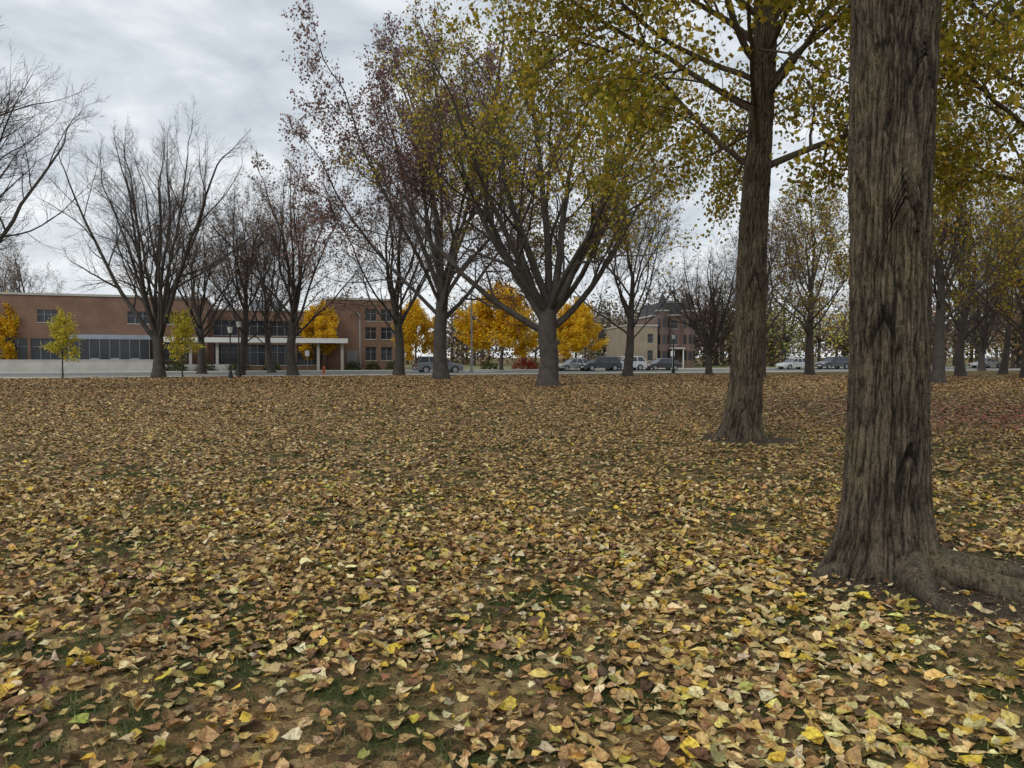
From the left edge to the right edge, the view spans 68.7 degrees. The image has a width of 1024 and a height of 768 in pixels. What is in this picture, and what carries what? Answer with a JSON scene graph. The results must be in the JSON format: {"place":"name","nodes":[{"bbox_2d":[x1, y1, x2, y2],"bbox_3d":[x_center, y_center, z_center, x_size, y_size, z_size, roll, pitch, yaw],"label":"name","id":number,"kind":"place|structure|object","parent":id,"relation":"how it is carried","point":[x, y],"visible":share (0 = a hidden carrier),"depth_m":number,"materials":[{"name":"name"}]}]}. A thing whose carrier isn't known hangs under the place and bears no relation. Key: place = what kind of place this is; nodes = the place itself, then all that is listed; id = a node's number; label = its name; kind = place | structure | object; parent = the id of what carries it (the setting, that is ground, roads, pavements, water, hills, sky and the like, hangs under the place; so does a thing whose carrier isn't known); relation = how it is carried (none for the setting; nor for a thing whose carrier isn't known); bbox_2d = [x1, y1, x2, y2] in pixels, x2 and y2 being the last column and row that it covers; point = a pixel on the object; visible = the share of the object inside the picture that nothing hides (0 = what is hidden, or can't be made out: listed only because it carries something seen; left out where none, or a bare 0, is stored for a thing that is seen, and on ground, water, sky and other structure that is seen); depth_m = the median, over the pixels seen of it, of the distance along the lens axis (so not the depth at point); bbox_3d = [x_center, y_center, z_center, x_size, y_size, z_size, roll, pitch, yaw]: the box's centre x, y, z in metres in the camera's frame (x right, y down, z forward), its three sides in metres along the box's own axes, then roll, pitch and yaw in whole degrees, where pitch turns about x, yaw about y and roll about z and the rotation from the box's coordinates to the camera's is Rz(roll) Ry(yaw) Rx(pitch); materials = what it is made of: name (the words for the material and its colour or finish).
{"place":"outdoors","nodes":[
{"label":"outdoors","id":0,"kind":"place"},
{"bbox_2d":[75,368,729,372],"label":"lawn","id":1,"kind":"structure","parent":0,"point":[256,371],"depth_m":78.54,"materials":[{"name":"green plant"}]},
{"bbox_2d":[451,282,538,369],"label":"yellow maple tree","id":2,"kind":"object","parent":1,"relation":"on","point":[508,333],"visible":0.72,"depth_m":87.29,"materials":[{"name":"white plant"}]},
{"bbox_2d":[0,368,992,375],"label":"road","id":3,"kind":"structure","parent":0,"point":[405,372],"depth_m":77.92,"materials":[{"name":"grey asphalt"}]},
{"bbox_2d":[305,350,308,371],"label":"traffic sign","id":4,"kind":"object","parent":3,"relation":"on","point":[307,353],"visible":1,"depth_m":77.90,"materials":[{"name":"metal"}]},
{"bbox_2d":[412,356,463,372],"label":"parked car","id":5,"kind":"object","parent":3,"relation":"on","point":[422,364],"visible":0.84,"depth_m":72.46,"materials":[{"name":"paint"}]},
{"bbox_2d":[461,289,473,371],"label":"street light","id":6,"kind":"object","parent":3,"relation":"on","point":[471,369],"visible":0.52,"depth_m":73.84,"materials":[{"name":"metal"}]},
{"bbox_2d":[559,358,589,370],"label":"parked car","id":7,"kind":"object","parent":3,"relation":"on","point":[567,365],"visible":0.56,"depth_m":86.95,"materials":[{"name":"paint"}]},
{"bbox_2d":[579,356,621,370],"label":"parked car","id":8,"kind":"object","parent":3,"relation":"on","point":[608,363],"visible":1,"depth_m":85.90,"materials":[{"name":"paint"}]},
{"bbox_2d":[611,356,646,370],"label":"parked car","id":9,"kind":"object","parent":3,"relation":"on","point":[639,362],"visible":0.53,"depth_m":89.79,"materials":[{"name":"paint"}]},
{"bbox_2d":[646,358,681,369],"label":"parked car","id":10,"kind":"object","parent":3,"relation":"on","point":[657,363],"visible":0.81,"depth_m":91.12,"materials":[{"name":"paint"}]},
{"bbox_2d":[776,358,804,368],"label":"parked car","id":11,"kind":"object","parent":3,"relation":"on","point":[790,363],"visible":0.71,"depth_m":97.90,"materials":[{"name":"paint"}]},
{"bbox_2d":[815,357,848,368],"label":"parked car","id":12,"kind":"object","parent":3,"relation":"on","point":[830,362],"visible":0.97,"depth_m":100.20,"materials":[{"name":"paint"}]},
{"bbox_2d":[970,358,1000,367],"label":"parked car","id":13,"kind":"object","parent":3,"relation":"on","point":[991,362],"visible":0.75,"depth_m":109.97,"materials":[{"name":"paint"}]},
{"bbox_2d":[0,366,1015,372],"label":"pavement","id":14,"kind":"structure","parent":0,"point":[361,370],"depth_m":82.75,"materials":[{"name":"concrete"}]},
{"bbox_2d":[390,298,446,363],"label":"yellow maple tree","id":15,"kind":"object","parent":14,"relation":"on","point":[416,317],"visible":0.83,"depth_m":85.35,"materials":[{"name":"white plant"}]},
{"bbox_2d":[0,369,1019,378],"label":"pavement","id":16,"kind":"structure","parent":0,"point":[458,374],"depth_m":68.79,"materials":[{"name":"concrete"}]},
{"bbox_2d":[0,358,1023,767],"bbox_3d":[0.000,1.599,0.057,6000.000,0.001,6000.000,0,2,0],"label":"ground","id":17,"kind":"structure","parent":0,"point":[172,750],"depth_m":4.64,"materials":[{"name":"green plant"}]},
{"bbox_2d":[0,14,115,262],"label":"bare tree","id":18,"kind":"object","parent":17,"relation":"on","point":[6,104],"visible":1,"depth_m":36.16,"materials":[{"name":"brown plant"}]},
{"bbox_2d":[39,306,84,377],"bbox_3d":[-34.090,-3.088,56.918,2.694,5.594,2.734,-1,2,-15],"label":"young linden tree","id":19,"kind":"object","parent":17,"relation":"on","point":[60,335],"visible":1,"depth_m":56.74,"materials":[{"name":"yellow plant"}]},
{"bbox_2d":[20,94,286,377],"bbox_3d":[-27.870,-11.231,57.750,16.923,21.889,17.874,-2,3,-37],"label":"bare tree","id":20,"kind":"object","parent":17,"relation":"on","point":[162,307],"visible":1,"depth_m":56.90,"materials":[{"name":"brown plant"}]},
{"bbox_2d":[105,191,263,373],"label":"bare tree","id":21,"kind":"object","parent":17,"relation":"on","point":[201,336],"visible":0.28,"depth_m":71.57,"materials":[{"name":"brown plant"}]},
{"bbox_2d":[163,306,205,376],"bbox_3d":[-25.565,-3.181,58.019,2.749,5.709,2.790,2,3,39],"label":"young linden tree","id":22,"kind":"object","parent":17,"relation":"on","point":[181,329],"visible":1,"depth_m":57.78,"materials":[{"name":"yellow plant"}]},
{"bbox_2d":[227,324,232,377],"bbox_3d":[-21.036,-2.448,55.948,0.480,4.090,0.457,0,2,0],"label":"street lamp","id":23,"kind":"object","parent":17,"relation":"on","point":[230,329],"visible":0.98,"depth_m":55.88,"materials":[{"name":"black metal"}]},
{"bbox_2d":[162,170,305,374],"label":"bare tree","id":24,"kind":"object","parent":17,"relation":"on","point":[244,339],"visible":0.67,"depth_m":65.17,"materials":[{"name":"brown plant"}]},
{"bbox_2d":[236,318,241,376],"bbox_3d":[-21.846,-2.891,59.935,0.480,4.690,0.457,0,2,0],"label":"street lamp","id":25,"kind":"object","parent":17,"relation":"on","point":[238,322],"visible":0.98,"depth_m":59.88,"materials":[{"name":"black metal"}]},
{"bbox_2d":[227,210,327,372],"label":"bare tree","id":26,"kind":"object","parent":17,"relation":"on","point":[267,331],"visible":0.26,"depth_m":75.67,"materials":[{"name":"brown plant"}]},
{"bbox_2d":[181,139,389,375],"bbox_3d":[-19.643,-10.586,64.207,17.524,20.182,13.541,1,2,21],"label":"bare tree","id":27,"kind":"object","parent":17,"relation":"on","point":[291,361],"visible":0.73,"depth_m":63.04,"materials":[{"name":"brown plant"}]},
{"bbox_2d":[302,123,476,374],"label":"bare tree","id":28,"kind":"object","parent":17,"relation":"on","point":[395,294],"visible":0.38,"depth_m":65.20,"materials":[{"name":"brown plant"}]},
{"bbox_2d":[247,0,646,379],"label":"maple tree","id":29,"kind":"object","parent":17,"relation":"on","point":[442,316],"visible":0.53,"depth_m":52.20,"materials":[{"name":"brown plant"}]},
{"bbox_2d":[0,367,1015,373],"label":"kerb","id":30,"kind":"structure","parent":17,"relation":"on","point":[378,371],"depth_m":79.46,"materials":[{"name":"concrete"}]},
{"bbox_2d":[0,368,1019,376],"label":"kerb","id":31,"kind":"structure","parent":17,"relation":"on","point":[405,373],"depth_m":69.63,"materials":[{"name":"concrete"}]},
{"bbox_2d":[0,374,1023,767],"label":"fallen leaves","id":32,"kind":"object","parent":17,"relation":"on","point":[706,722],"visible":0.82,"depth_m":5.81,"materials":[{"name":"yellow plant"}]},
{"bbox_2d":[329,0,725,386],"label":"elm tree","id":33,"kind":"object","parent":17,"relation":"on","point":[548,301],"visible":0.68,"depth_m":39.85,"materials":[{"name":"brown plant"}]},
{"bbox_2d":[146,268,1022,367],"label":"distant trees","id":34,"kind":"object","parent":17,"relation":"on","point":[778,345],"visible":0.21,"depth_m":132.91,"materials":[{"name":"brown plant"}]},
{"bbox_2d":[536,156,702,376],"bbox_3d":[9.671,-9.796,61.877,13.044,18.776,12.452,-2,3,-40],"label":"bare tree","id":35,"kind":"object","parent":17,"relation":"on","point":[629,310],"visible":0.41,"depth_m":61.84,"materials":[{"name":"brown plant"}]},
{"bbox_2d":[671,332,675,372],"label":"street lamp","id":36,"kind":"object","parent":17,"relation":"on","point":[673,334],"visible":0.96,"depth_m":74.86,"materials":[{"name":"black metal"}]},
{"bbox_2d":[635,238,778,374],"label":"bare tree","id":37,"kind":"object","parent":17,"relation":"on","point":[709,344],"visible":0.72,"depth_m":65.57,"materials":[{"name":"brown plant"}]},
{"bbox_2d":[433,0,1023,441],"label":"linden tree","id":38,"kind":"object","parent":17,"relation":"on","point":[753,168],"visible":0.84,"depth_m":14.49,"materials":[{"name":"yellow plant"}]},
{"bbox_2d":[700,195,822,376],"bbox_3d":[20.008,-7.965,59.567,10.080,15.200,10.560,0,2,12],"label":"bare tree","id":39,"kind":"object","parent":17,"relation":"on","point":[771,261],"visible":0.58,"depth_m":59.47,"materials":[{"name":"brown plant"}]},
{"bbox_2d":[735,171,850,374],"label":"maple tree","id":40,"kind":"object","parent":17,"relation":"on","point":[825,219],"visible":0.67,"depth_m":67.22,"materials":[{"name":"brown plant"}]},
{"bbox_2d":[820,282,849,341],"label":"bare tree","id":41,"kind":"object","parent":17,"relation":"on","point":[845,321],"visible":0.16,"depth_m":106.19,"materials":[{"name":"brown plant"}]},
{"bbox_2d":[789,0,1023,229],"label":"linden tree","id":42,"kind":"object","parent":17,"relation":"on","point":[970,43],"visible":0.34,"depth_m":17.00,"materials":[{"name":"green plant"}]},
{"bbox_2d":[806,0,1023,630],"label":"linden tree","id":43,"kind":"object","parent":17,"relation":"on","point":[886,528],"visible":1,"depth_m":5.32,"materials":[{"name":"brown plant"}]},
{"bbox_2d":[814,89,1023,383],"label":"maple tree","id":44,"kind":"object","parent":17,"relation":"on","point":[938,374],"visible":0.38,"depth_m":45.68,"materials":[{"name":"brown plant"}]},
{"bbox_2d":[932,253,1021,370],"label":"bare tree","id":45,"kind":"object","parent":17,"relation":"on","point":[984,343],"visible":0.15,"depth_m":87.54,"materials":[{"name":"brown plant"}]},
{"bbox_2d":[932,152,1023,378],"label":"maple tree","id":46,"kind":"object","parent":17,"relation":"on","point":[1006,313],"visible":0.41,"depth_m":55.44,"materials":[{"name":"brown plant"}]},
{"bbox_2d":[932,194,1023,376],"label":"bare tree","id":47,"kind":"object","parent":17,"relation":"on","point":[962,336],"visible":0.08,"depth_m":61.61,"materials":[{"name":"brown plant"}]},
{"bbox_2d":[949,210,1023,373],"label":"bare tree","id":48,"kind":"object","parent":17,"relation":"on","point":[1004,364],"visible":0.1,"depth_m":69.46,"materials":[{"name":"brown plant"}]},
{"bbox_2d":[0,0,1023,357],"label":"sky","id":49,"kind":"structure","parent":0,"point":[147,55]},
{"bbox_2d":[70,369,998,376],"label":"lawn","id":50,"kind":"structure","parent":0,"point":[363,374],"depth_m":68.40,"materials":[{"name":"green plant"}]},
{"bbox_2d":[250,363,1009,370],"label":"lawn","id":51,"kind":"structure","parent":0,"point":[408,367],"depth_m":126.31,"materials":[{"name":"green plant"}]},
{"bbox_2d":[0,291,19,359],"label":"yellow maple tree","id":52,"kind":"object","parent":51,"relation":"on","point":[6,327],"visible":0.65,"depth_m":82.11,"materials":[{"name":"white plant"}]},
{"bbox_2d":[0,238,66,292],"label":"bare tree","id":53,"kind":"object","parent":51,"relation":"on","point":[16,274],"visible":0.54,"depth_m":90.95,"materials":[{"name":"brown plant"}]},
{"bbox_2d":[0,360,233,371],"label":"retaining wall","id":54,"kind":"structure","parent":51,"relation":"on","point":[69,366],"depth_m":77.65,"materials":[{"name":"concrete"}]},
{"bbox_2d":[165,360,187,370],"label":"shrub","id":55,"kind":"object","parent":51,"relation":"on","point":[169,368],"visible":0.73,"depth_m":80.95,"materials":[{"name":"green plant"}]},
{"bbox_2d":[0,292,394,369],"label":"school building","id":56,"kind":"structure","parent":51,"relation":"on","point":[109,327],"depth_m":86.75,"materials":[{"name":"orange brick"}]},
{"bbox_2d":[193,360,218,370],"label":"shrub","id":57,"kind":"object","parent":51,"relation":"on","point":[207,365],"visible":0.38,"depth_m":82.15,"materials":[{"name":"green plant"}]},
{"bbox_2d":[223,359,252,370],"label":"shrub","id":58,"kind":"object","parent":51,"relation":"on","point":[234,366],"visible":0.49,"depth_m":82.79,"materials":[{"name":"green plant"}]},
{"bbox_2d":[259,361,282,370],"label":"shrub","id":59,"kind":"object","parent":51,"relation":"on","point":[277,367],"visible":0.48,"depth_m":84.02,"materials":[{"name":"green plant"}]},
{"bbox_2d":[297,299,346,369],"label":"yellow maple tree","id":60,"kind":"object","parent":51,"relation":"on","point":[317,327],"visible":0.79,"depth_m":92.17,"materials":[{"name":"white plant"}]},
{"bbox_2d":[344,360,361,369],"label":"shrub","id":61,"kind":"object","parent":51,"relation":"on","point":[353,365],"visible":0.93,"depth_m":90.83,"materials":[{"name":"green plant"}]},
{"bbox_2d":[355,312,361,368],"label":"street light","id":62,"kind":"object","parent":51,"relation":"on","point":[359,342],"visible":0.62,"depth_m":91.83,"materials":[{"name":"metal"}]},
{"bbox_2d":[366,360,381,369],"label":"shrub","id":63,"kind":"object","parent":51,"relation":"on","point":[374,367],"visible":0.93,"depth_m":91.65,"materials":[{"name":"green plant"}]},
{"bbox_2d":[383,358,394,369],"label":"shrub","id":64,"kind":"object","parent":51,"relation":"on","point":[389,366],"visible":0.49,"depth_m":92.53,"materials":[{"name":"green plant"}]},
{"bbox_2d":[480,361,497,368],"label":"shrub","id":65,"kind":"object","parent":51,"relation":"on","point":[491,365],"visible":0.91,"depth_m":96.83,"materials":[{"name":"green plant"}]},
{"bbox_2d":[510,356,537,368],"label":"red shrub","id":66,"kind":"object","parent":51,"relation":"on","point":[521,364],"visible":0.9,"depth_m":91.83,"materials":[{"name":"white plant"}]},
{"bbox_2d":[528,360,538,368],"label":"shrub","id":67,"kind":"object","parent":51,"relation":"on","point":[537,365],"visible":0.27,"depth_m":98.78,"materials":[{"name":"plant"}]},
{"bbox_2d":[556,296,609,368],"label":"yellow maple tree","id":68,"kind":"object","parent":51,"relation":"on","point":[573,330],"visible":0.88,"depth_m":98.56,"materials":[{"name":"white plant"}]},
{"bbox_2d":[606,325,657,367],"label":"tan brick building","id":69,"kind":"structure","parent":51,"relation":"on","point":[645,343],"depth_m":110.35,"materials":[{"name":"beige brick"}]},
{"bbox_2d":[636,292,694,367],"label":"brick house","id":70,"kind":"structure","parent":51,"relation":"on","point":[684,346],"depth_m":111.26,"materials":[{"name":"brown brick"}]}
]}

